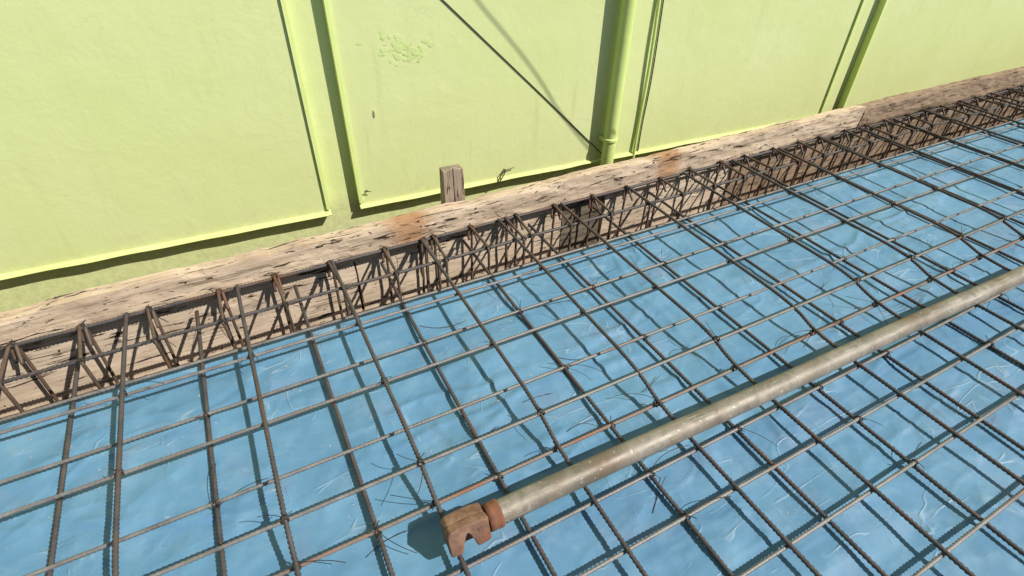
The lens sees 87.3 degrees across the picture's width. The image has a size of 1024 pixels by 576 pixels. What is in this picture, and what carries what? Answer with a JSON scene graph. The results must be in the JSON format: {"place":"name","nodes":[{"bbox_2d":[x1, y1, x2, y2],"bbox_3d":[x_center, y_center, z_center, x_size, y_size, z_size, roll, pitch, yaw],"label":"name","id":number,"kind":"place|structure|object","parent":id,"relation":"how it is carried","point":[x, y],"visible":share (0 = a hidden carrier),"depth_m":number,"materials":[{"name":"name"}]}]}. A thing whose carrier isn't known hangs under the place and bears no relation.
{"place":"outdoors","nodes":[
{"label":"outdoors","id":0,"kind":"place"},
{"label":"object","id":1,"kind":"structure","parent":0,"visible":0},
{"bbox_2d":[439,164,464,203],"bbox_3d":[-0.287,0.877,3.298,0.116,3.518,0.065,-17,42,-22],"label":"timber post","id":2,"kind":"object","parent":1,"relation":"on","point":[452,183],"visible":0.1,"depth_m":2.23,"materials":[{"name":"brown wood"}]},
{"bbox_2d":[1,117,1021,421],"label":"soffit board","id":3,"kind":"object","parent":1,"relation":"on","point":[407,301],"depth_m":2.34,"materials":[{"name":"brown wood"}]},
{"bbox_2d":[0,339,59,415],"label":"stirrup","id":4,"kind":"object","parent":3,"relation":"on","point":[20,353],"visible":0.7,"depth_m":1.69,"materials":[{"name":"brown metal"}]},
{"bbox_2d":[35,319,119,392],"bbox_3d":[-1.399,0.298,1.770,0.127,0.320,0.212,-17,42,-22],"label":"stirrup","id":5,"kind":"object","parent":3,"relation":"on","point":[81,360],"visible":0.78,"depth_m":1.74,"materials":[{"name":"brown metal"}]},
{"bbox_2d":[133,304,179,369],"bbox_3d":[-1.170,0.230,1.857,0.138,0.328,0.330,-14,41,-19],"label":"stirrup","id":6,"kind":"object","parent":3,"relation":"on","point":[154,337],"visible":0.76,"depth_m":1.79,"materials":[{"name":"brown metal"}]},
{"bbox_2d":[0,261,363,417],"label":"shuttering board","id":7,"kind":"object","parent":3,"relation":"on","point":[27,393],"visible":0.45,"depth_m":1.98,"materials":[{"name":"brown wood"}]},
{"bbox_2d":[0,104,865,354],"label":"shuttering plank","id":8,"kind":"object","parent":7,"relation":"on","point":[60,313],"visible":0.88,"depth_m":2.12,"materials":[{"name":"brown wood"}]},
{"bbox_2d":[198,288,244,352],"bbox_3d":[-1.031,0.178,1.934,0.090,0.320,0.208,-17,42,-22],"label":"stirrup","id":9,"kind":"object","parent":3,"relation":"on","point":[220,309],"visible":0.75,"depth_m":1.88,"materials":[{"name":"brown metal"}]},
{"bbox_2d":[244,272,306,332],"bbox_3d":[-0.791,0.122,1.998,0.244,0.337,0.187,9,39,9],"label":"stirrup","id":10,"kind":"object","parent":3,"relation":"on","point":[277,283],"visible":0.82,"depth_m":1.94,"materials":[{"name":"brown metal"}]},
{"bbox_2d":[326,259,351,317],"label":"stirrup","id":11,"kind":"object","parent":3,"relation":"on","point":[335,279],"visible":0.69,"depth_m":2.07,"materials":[{"name":"brown metal"}]},
{"bbox_2d":[355,245,423,309],"bbox_3d":[-0.512,-0.051,2.331,0.308,0.349,0.075,-17,42,-22],"label":"shuttering board","id":12,"kind":"object","parent":3,"relation":"on","point":[375,293],"visible":0.49,"depth_m":2.28,"materials":[{"name":"brown wood"}]},
{"bbox_2d":[381,245,400,302],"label":"stirrup","id":13,"kind":"object","parent":3,"relation":"on","point":[388,257],"visible":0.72,"depth_m":2.12,"materials":[{"name":"brown metal"}]},
{"bbox_2d":[420,226,453,292],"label":"stirrup","id":14,"kind":"object","parent":3,"relation":"on","point":[427,272],"visible":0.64,"depth_m":2.21,"materials":[{"name":"brown metal"}]},
{"bbox_2d":[430,234,467,289],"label":"stirrup","id":15,"kind":"object","parent":3,"relation":"on","point":[436,242],"visible":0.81,"depth_m":2.20,"materials":[{"name":"brown metal"}]},
{"bbox_2d":[467,224,505,282],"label":"stirrup","id":16,"kind":"object","parent":3,"relation":"on","point":[475,233],"visible":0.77,"depth_m":2.27,"materials":[{"name":"brown metal"}]},
{"bbox_2d":[418,206,561,291],"bbox_3d":[-0.075,-0.186,2.514,0.743,0.354,0.075,-17,42,-22],"label":"shuttering board","id":17,"kind":"object","parent":3,"relation":"on","point":[459,269],"visible":0.41,"depth_m":2.46,"materials":[{"name":"brown wood"}]},
{"bbox_2d":[0,118,1018,421],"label":"beam bar","id":18,"kind":"object","parent":3,"relation":"on","point":[508,268],"visible":0.15,"depth_m":2.46,"materials":[{"name":"brown metal"}]},
{"bbox_2d":[499,215,528,269],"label":"stirrup","id":19,"kind":"object","parent":3,"relation":"on","point":[509,223],"visible":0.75,"depth_m":2.34,"materials":[{"name":"brown metal"}]},
{"bbox_2d":[495,211,543,266],"bbox_3d":[0.034,-0.170,2.392,0.295,0.338,0.112,27,45,29],"label":"stirrup","id":20,"kind":"object","parent":3,"relation":"on","point":[521,222],"visible":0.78,"depth_m":2.35,"materials":[{"name":"brown metal"}]},
{"bbox_2d":[549,203,573,259],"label":"stirrup","id":21,"kind":"object","parent":3,"relation":"on","point":[556,208],"visible":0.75,"depth_m":2.43,"materials":[{"name":"brown metal"}]},
{"bbox_2d":[558,196,602,252],"bbox_3d":[0.342,-0.320,2.695,0.271,0.349,0.075,-17,42,-22],"label":"shuttering board","id":22,"kind":"object","parent":3,"relation":"on","point":[581,210],"visible":0.49,"depth_m":2.65,"materials":[{"name":"brown wood"}]},
{"bbox_2d":[585,194,624,248],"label":"stirrup","id":23,"kind":"object","parent":3,"relation":"on","point":[590,202],"visible":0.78,"depth_m":2.51,"materials":[{"name":"brown metal"}]},
{"bbox_2d":[616,185,662,236],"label":"stirrup","id":24,"kind":"object","parent":3,"relation":"on","point":[624,194],"visible":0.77,"depth_m":2.59,"materials":[{"name":"brown metal"}]},
{"bbox_2d":[597,163,730,240],"bbox_3d":[0.826,-0.467,2.894,0.883,0.351,0.075,-17,42,-22],"label":"shuttering board","id":25,"kind":"object","parent":3,"relation":"on","point":[633,220],"visible":0.43,"depth_m":2.83,"materials":[{"name":"brown wood"}]},
{"bbox_2d":[649,175,685,226],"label":"stirrup","id":26,"kind":"object","parent":3,"relation":"on","point":[663,181],"visible":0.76,"depth_m":2.66,"materials":[{"name":"brown metal"}]},
{"bbox_2d":[684,168,723,209],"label":"stirrup","id":27,"kind":"object","parent":3,"relation":"on","point":[693,172],"visible":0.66,"depth_m":2.68,"materials":[{"name":"brown metal"}]},
{"bbox_2d":[3,100,1023,383],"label":"beam bar","id":28,"kind":"object","parent":27,"relation":"attached to","point":[51,368],"visible":0.9,"depth_m":2.02,"materials":[{"name":"metal"}]},
{"bbox_2d":[706,159,746,209],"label":"stirrup","id":29,"kind":"object","parent":3,"relation":"on","point":[744,177],"visible":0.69,"depth_m":2.80,"materials":[{"name":"brown metal"}]},
{"bbox_2d":[728,153,775,203],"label":"stirrup","id":30,"kind":"object","parent":3,"relation":"on","point":[757,161],"visible":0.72,"depth_m":2.86,"materials":[{"name":"brown metal"}]},
{"bbox_2d":[756,146,800,195],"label":"stirrup","id":31,"kind":"object","parent":3,"relation":"on","point":[777,158],"visible":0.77,"depth_m":2.95,"materials":[{"name":"brown metal"}]},
{"bbox_2d":[720,132,844,205],"bbox_3d":[1.622,-0.716,3.233,0.982,0.351,0.075,-17,42,-22],"label":"shuttering board","id":32,"kind":"object","parent":3,"relation":"on","point":[753,182],"visible":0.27,"depth_m":3.17,"materials":[{"name":"brown wood"}]},
{"bbox_2d":[780,141,830,190],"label":"stirrup","id":33,"kind":"object","parent":3,"relation":"on","point":[802,151],"visible":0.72,"depth_m":3.01,"materials":[{"name":"brown metal"}]},
{"bbox_2d":[801,135,849,181],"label":"stirrup","id":34,"kind":"object","parent":3,"relation":"on","point":[813,152],"visible":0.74,"depth_m":3.11,"materials":[{"name":"brown metal"}]},
{"bbox_2d":[825,129,873,174],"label":"stirrup","id":35,"kind":"object","parent":3,"relation":"on","point":[857,136],"visible":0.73,"depth_m":3.17,"materials":[{"name":"brown metal"}]},
{"bbox_2d":[845,123,904,168],"bbox_3d":[2.195,-0.834,3.310,0.146,0.321,0.233,-7,39,-11],"label":"stirrup","id":36,"kind":"object","parent":3,"relation":"on","point":[881,131],"visible":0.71,"depth_m":3.23,"materials":[{"name":"brown metal"}]},
{"bbox_2d":[863,119,914,163],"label":"stirrup","id":37,"kind":"object","parent":3,"relation":"on","point":[902,126],"visible":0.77,"depth_m":3.31,"materials":[{"name":"brown metal"}]},
{"bbox_2d":[885,114,954,157],"bbox_3d":[2.578,-0.919,3.418,0.080,0.336,0.288,-28,47,-32],"label":"stirrup","id":38,"kind":"object","parent":3,"relation":"on","point":[920,119],"visible":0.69,"depth_m":3.38,"materials":[{"name":"brown metal"}]},
{"bbox_2d":[830,87,1023,172],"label":"shuttering board","id":39,"kind":"object","parent":3,"relation":"on","point":[878,149],"visible":0.34,"depth_m":3.67,"materials":[{"name":"brown wood"}]},
{"bbox_2d":[856,66,1023,127],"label":"shuttering plank","id":40,"kind":"object","parent":39,"relation":"on","point":[889,107],"visible":0.98,"depth_m":3.52,"materials":[{"name":"brown wood"}]},
{"bbox_2d":[902,109,953,150],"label":"stirrup","id":41,"kind":"object","parent":3,"relation":"on","point":[938,115],"visible":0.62,"depth_m":3.43,"materials":[{"name":"brown metal"}]},
{"bbox_2d":[918,105,978,147],"bbox_3d":[2.917,-1.038,3.587,0.236,0.326,0.122,18,41,20],"label":"stirrup","id":42,"kind":"object","parent":3,"relation":"on","point":[965,113],"visible":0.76,"depth_m":3.53,"materials":[{"name":"brown metal"}]},
{"bbox_2d":[938,99,988,141],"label":"stirrup","id":43,"kind":"object","parent":3,"relation":"on","point":[963,109],"visible":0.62,"depth_m":3.63,"materials":[{"name":"brown metal"}]},
{"bbox_2d":[952,96,1004,137],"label":"stirrup","id":44,"kind":"object","parent":3,"relation":"on","point":[1000,104],"visible":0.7,"depth_m":3.68,"materials":[{"name":"brown metal"}]},
{"bbox_2d":[967,92,1023,133],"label":"stirrup","id":45,"kind":"object","parent":3,"relation":"on","point":[1013,112],"visible":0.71,"depth_m":3.76,"materials":[{"name":"brown metal"}]},
{"bbox_2d":[984,87,1023,127],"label":"stirrup","id":46,"kind":"object","parent":3,"relation":"on","point":[1009,92],"visible":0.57,"depth_m":3.88,"materials":[{"name":"brown metal"}]},
{"bbox_2d":[997,85,1023,124],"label":"stirrup","id":47,"kind":"object","parent":3,"relation":"on","point":[1022,86],"visible":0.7,"depth_m":3.99,"materials":[{"name":"brown metal"}]},
{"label":"stirrup","id":48,"kind":"object","parent":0,"visible":0},
{"bbox_2d":[0,87,1023,350],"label":"beam bar","id":49,"kind":"object","parent":48,"relation":"attached to","point":[100,323],"visible":0.9,"depth_m":2.17,"materials":[{"name":"metal"}]},
{"bbox_3d":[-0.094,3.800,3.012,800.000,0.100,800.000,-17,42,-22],"label":"ground","id":50,"kind":"structure","parent":0,"visible":0},
{"bbox_2d":[0,0,1023,312],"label":"house wall","id":51,"kind":"structure","parent":50,"relation":"on","point":[138,138],"depth_m":2.42,"materials":[{"name":"paint"}]},
{"bbox_2d":[442,0,601,153],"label":"black cable","id":52,"kind":"object","parent":51,"relation":"attached to","point":[517,72],"visible":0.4,"depth_m":2.58,"materials":[{"name":"black rubber"}]},
{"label":"formwork deck","id":53,"kind":"structure","parent":0,"visible":0},
{"bbox_2d":[0,119,1023,575],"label":"plastic sheet","id":54,"kind":"object","parent":53,"relation":"on","point":[738,533],"visible":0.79,"depth_m":1.58,"materials":[{"name":"blue plastic"}]},
{"bbox_2d":[46,342,82,575],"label":"reinforcing bar","id":55,"kind":"object","parent":54,"relation":"on","point":[55,528],"visible":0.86,"depth_m":1.40,"materials":[{"name":"metal"}]},
{"bbox_2d":[91,312,163,575],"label":"cranked bar","id":56,"kind":"object","parent":54,"relation":"on","point":[118,470],"visible":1,"depth_m":1.38,"materials":[{"name":"metal"}]},
{"bbox_2d":[195,310,227,575],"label":"reinforcing bar","id":57,"kind":"object","parent":54,"relation":"on","point":[220,538],"visible":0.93,"depth_m":1.45,"materials":[{"name":"metal"}]},
{"bbox_2d":[235,284,345,575],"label":"cranked bar","id":58,"kind":"object","parent":54,"relation":"on","point":[297,566],"visible":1,"depth_m":1.39,"materials":[{"name":"metal"}]},
{"bbox_2d":[293,284,416,575],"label":"reinforcing bar","id":59,"kind":"object","parent":54,"relation":"on","point":[379,536],"visible":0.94,"depth_m":1.46,"materials":[{"name":"metal"}]},
{"bbox_2d":[366,530,408,556],"bbox_3d":[-0.303,0.616,1.304,0.114,0.013,0.012,-21,44,-26],"label":"wire offcut","id":60,"kind":"object","parent":54,"relation":"on","point":[387,539],"visible":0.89,"depth_m":1.31,"materials":[{"name":"grey metal"}]},
{"bbox_2d":[380,262,556,575],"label":"reinforcing bar","id":61,"kind":"object","parent":54,"relation":"on","point":[525,523],"visible":0.95,"depth_m":1.55,"materials":[{"name":"metal"}]},
{"bbox_2d":[0,144,1022,484],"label":"reinforcing bar","id":62,"kind":"object","parent":54,"relation":"on","point":[42,468],"visible":0.96,"depth_m":1.78,"materials":[{"name":"metal"}]},
{"bbox_2d":[0,117,1023,422],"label":"reinforcing bar","id":63,"kind":"object","parent":54,"relation":"on","point":[434,291],"visible":0.91,"depth_m":1.97,"materials":[{"name":"metal"}]},
{"bbox_2d":[23,130,1017,568],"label":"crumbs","id":64,"kind":"object","parent":54,"relation":"on","point":[469,402],"visible":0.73,"depth_m":1.65,"materials":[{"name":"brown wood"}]},
{"bbox_2d":[23,187,1023,575],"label":"reinforcing bar","id":65,"kind":"object","parent":54,"relation":"on","point":[157,525],"visible":0.96,"depth_m":1.55,"materials":[{"name":"metal"}]},
{"bbox_2d":[420,238,648,575],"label":"cranked bar","id":66,"kind":"object","parent":54,"relation":"on","point":[614,530],"visible":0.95,"depth_m":1.51,"materials":[{"name":"metal"}]},
{"bbox_2d":[463,240,734,575],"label":"reinforcing bar","id":67,"kind":"object","parent":54,"relation":"on","point":[705,543],"visible":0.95,"depth_m":1.55,"materials":[{"name":"metal"}]},
{"bbox_2d":[273,238,1021,575],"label":"reinforcing bar","id":68,"kind":"object","parent":54,"relation":"on","point":[417,512],"visible":0.94,"depth_m":1.54,"materials":[{"name":"metal"}]},
{"bbox_2d":[319,260,470,575],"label":"cranked bar","id":69,"kind":"object","parent":68,"relation":"on","point":[439,509],"visible":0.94,"depth_m":1.48,"materials":[{"name":"metal"}]},
{"bbox_2d":[0,122,1023,434],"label":"reinforcing bar","id":70,"kind":"object","parent":69,"relation":"attached to","point":[438,300],"visible":0.94,"depth_m":1.86,"materials":[{"name":"metal"}]},
{"bbox_2d":[440,265,1023,556],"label":"prop tube","id":71,"kind":"object","parent":69,"relation":"on","point":[477,522],"visible":1,"depth_m":1.46,"materials":[{"name":"metal"}]},
{"bbox_2d":[560,202,975,575],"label":"cranked bar","id":72,"kind":"object","parent":68,"relation":"on","point":[941,548],"visible":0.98,"depth_m":1.56,"materials":[{"name":"metal"}]},
{"bbox_2d":[928,110,1023,144],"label":"cranked bar","id":73,"kind":"object","parent":68,"relation":"on","point":[992,132],"visible":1,"depth_m":3.23,"materials":[{"name":"metal"}]},
{"bbox_2d":[497,218,822,575],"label":"cranked bar","id":74,"kind":"object","parent":54,"relation":"on","point":[803,559],"visible":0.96,"depth_m":1.58,"materials":[{"name":"metal"}]},
{"bbox_2d":[528,223,888,575],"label":"reinforcing bar","id":75,"kind":"object","parent":54,"relation":"on","point":[865,556],"visible":0.93,"depth_m":1.54,"materials":[{"name":"metal"}]},
{"bbox_2d":[446,283,1023,575],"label":"reinforcing bar","id":76,"kind":"object","parent":54,"relation":"on","point":[583,507],"visible":0.95,"depth_m":1.49,"materials":[{"name":"metal"}]},
{"bbox_2d":[577,323,1023,575],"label":"reinforcing bar","id":77,"kind":"object","parent":54,"relation":"on","point":[730,491],"visible":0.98,"depth_m":1.47,"materials":[{"name":"metal"}]},
{"bbox_2d":[593,206,1023,556],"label":"reinforcing bar","id":78,"kind":"object","parent":54,"relation":"on","point":[993,529],"visible":0.91,"depth_m":1.60,"materials":[{"name":"metal"}]},
{"bbox_2d":[627,185,1023,485],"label":"cranked bar","id":79,"kind":"object","parent":54,"relation":"on","point":[931,416],"visible":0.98,"depth_m":1.80,"materials":[{"name":"metal"}]},
{"bbox_2d":[649,191,1023,450],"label":"reinforcing bar","id":80,"kind":"object","parent":54,"relation":"on","point":[961,406],"visible":0.86,"depth_m":1.90,"materials":[{"name":"metal"}]},
{"bbox_2d":[682,171,1023,397],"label":"cranked bar","id":81,"kind":"object","parent":54,"relation":"on","point":[952,351],"visible":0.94,"depth_m":2.02,"materials":[{"name":"metal"}]},
{"bbox_2d":[709,179,1023,367],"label":"reinforcing bar","id":82,"kind":"object","parent":54,"relation":"on","point":[997,350],"visible":0.84,"depth_m":2.15,"materials":[{"name":"metal"}]},
{"bbox_2d":[731,159,1023,331],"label":"cranked bar","id":83,"kind":"object","parent":54,"relation":"on","point":[932,278],"visible":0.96,"depth_m":2.23,"materials":[{"name":"metal"}]},
{"bbox_2d":[737,389,1023,575],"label":"reinforcing bar","id":84,"kind":"object","parent":54,"relation":"on","point":[766,559],"visible":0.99,"depth_m":1.40,"materials":[{"name":"metal"}]},
{"bbox_2d":[750,165,1023,311],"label":"reinforcing bar","id":85,"kind":"object","parent":54,"relation":"on","point":[942,267],"visible":0.84,"depth_m":2.36,"materials":[{"name":"metal"}]},
{"bbox_2d":[778,147,1010,271],"bbox_3d":[2.087,0.030,2.009,0.183,0.098,2.797,-16,42,-21],"label":"cranked bar","id":86,"kind":"object","parent":54,"relation":"on","point":[975,250],"visible":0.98,"depth_m":2.45,"materials":[{"name":"metal"}]},
{"bbox_2d":[149,210,1023,575],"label":"reinforcing bar","id":87,"kind":"object","parent":86,"relation":"attached to","point":[271,526],"visible":0.97,"depth_m":1.49,"materials":[{"name":"metal"}]},
{"bbox_2d":[794,154,1023,264],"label":"reinforcing bar","id":88,"kind":"object","parent":54,"relation":"on","point":[991,248],"visible":0.49,"depth_m":2.42,"materials":[{"name":"metal"}]},
{"bbox_2d":[819,137,1023,240],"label":"cranked bar","id":89,"kind":"object","parent":54,"relation":"on","point":[1020,234],"visible":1,"depth_m":2.63,"materials":[{"name":"metal"}]},
{"bbox_2d":[850,149,1023,225],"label":"reinforcing bar","id":90,"kind":"object","parent":54,"relation":"on","point":[1002,214],"visible":0.49,"depth_m":2.70,"materials":[{"name":"metal"}]},
{"bbox_2d":[858,127,1023,194],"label":"cranked bar","id":91,"kind":"object","parent":54,"relation":"on","point":[953,165],"visible":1,"depth_m":2.87,"materials":[{"name":"metal"}]},
{"bbox_2d":[870,134,1023,195],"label":"reinforcing bar","id":92,"kind":"object","parent":54,"relation":"on","point":[929,158],"visible":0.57,"depth_m":3.02,"materials":[{"name":"metal"}]},
{"bbox_2d":[892,118,1023,167],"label":"cranked bar","id":93,"kind":"object","parent":54,"relation":"on","point":[970,147],"visible":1,"depth_m":3.07,"materials":[{"name":"metal"}]},
{"bbox_2d":[905,125,1023,168],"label":"reinforcing bar","id":94,"kind":"object","parent":54,"relation":"on","point":[967,148],"visible":0.44,"depth_m":3.20,"materials":[{"name":"metal"}]},
{"bbox_2d":[911,487,1023,575],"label":"reinforcing bar","id":95,"kind":"object","parent":54,"relation":"on","point":[956,543],"visible":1,"depth_m":1.32,"materials":[{"name":"metal"}]},
{"bbox_2d":[937,117,1023,146],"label":"reinforcing bar","id":96,"kind":"object","parent":54,"relation":"on","point":[994,136],"visible":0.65,"depth_m":3.40,"materials":[{"name":"metal"}]},
{"bbox_2d":[956,102,1023,125],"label":"cranked bar","id":97,"kind":"object","parent":54,"relation":"on","point":[1005,118],"visible":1,"depth_m":3.46,"materials":[{"name":"metal"}]},
{"bbox_2d":[965,109,1023,128],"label":"reinforcing bar","id":98,"kind":"object","parent":54,"relation":"on","point":[990,117],"visible":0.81,"depth_m":3.59,"materials":[{"name":"metal"}]},
{"bbox_2d":[986,95,1023,107],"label":"cranked bar","id":99,"kind":"object","parent":54,"relation":"on","point":[1012,103],"visible":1,"depth_m":3.66,"materials":[{"name":"metal"}]},
{"bbox_2d":[995,101,1023,111],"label":"reinforcing bar","id":100,"kind":"object","parent":54,"relation":"on","point":[1011,106],"visible":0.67,"depth_m":3.78,"materials":[{"name":"metal"}]},
{"bbox_3d":[4.286,-0.647,2.944,0.129,0.083,2.799,-17,42,-22],"label":"cranked bar","id":101,"kind":"object","parent":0,"visible":0},
{"bbox_2d":[0,158,1023,518],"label":"reinforcing bar","id":102,"kind":"object","parent":101,"relation":"attached to","point":[86,486],"visible":0.98,"depth_m":1.63,"materials":[{"name":"metal"}]}
]}

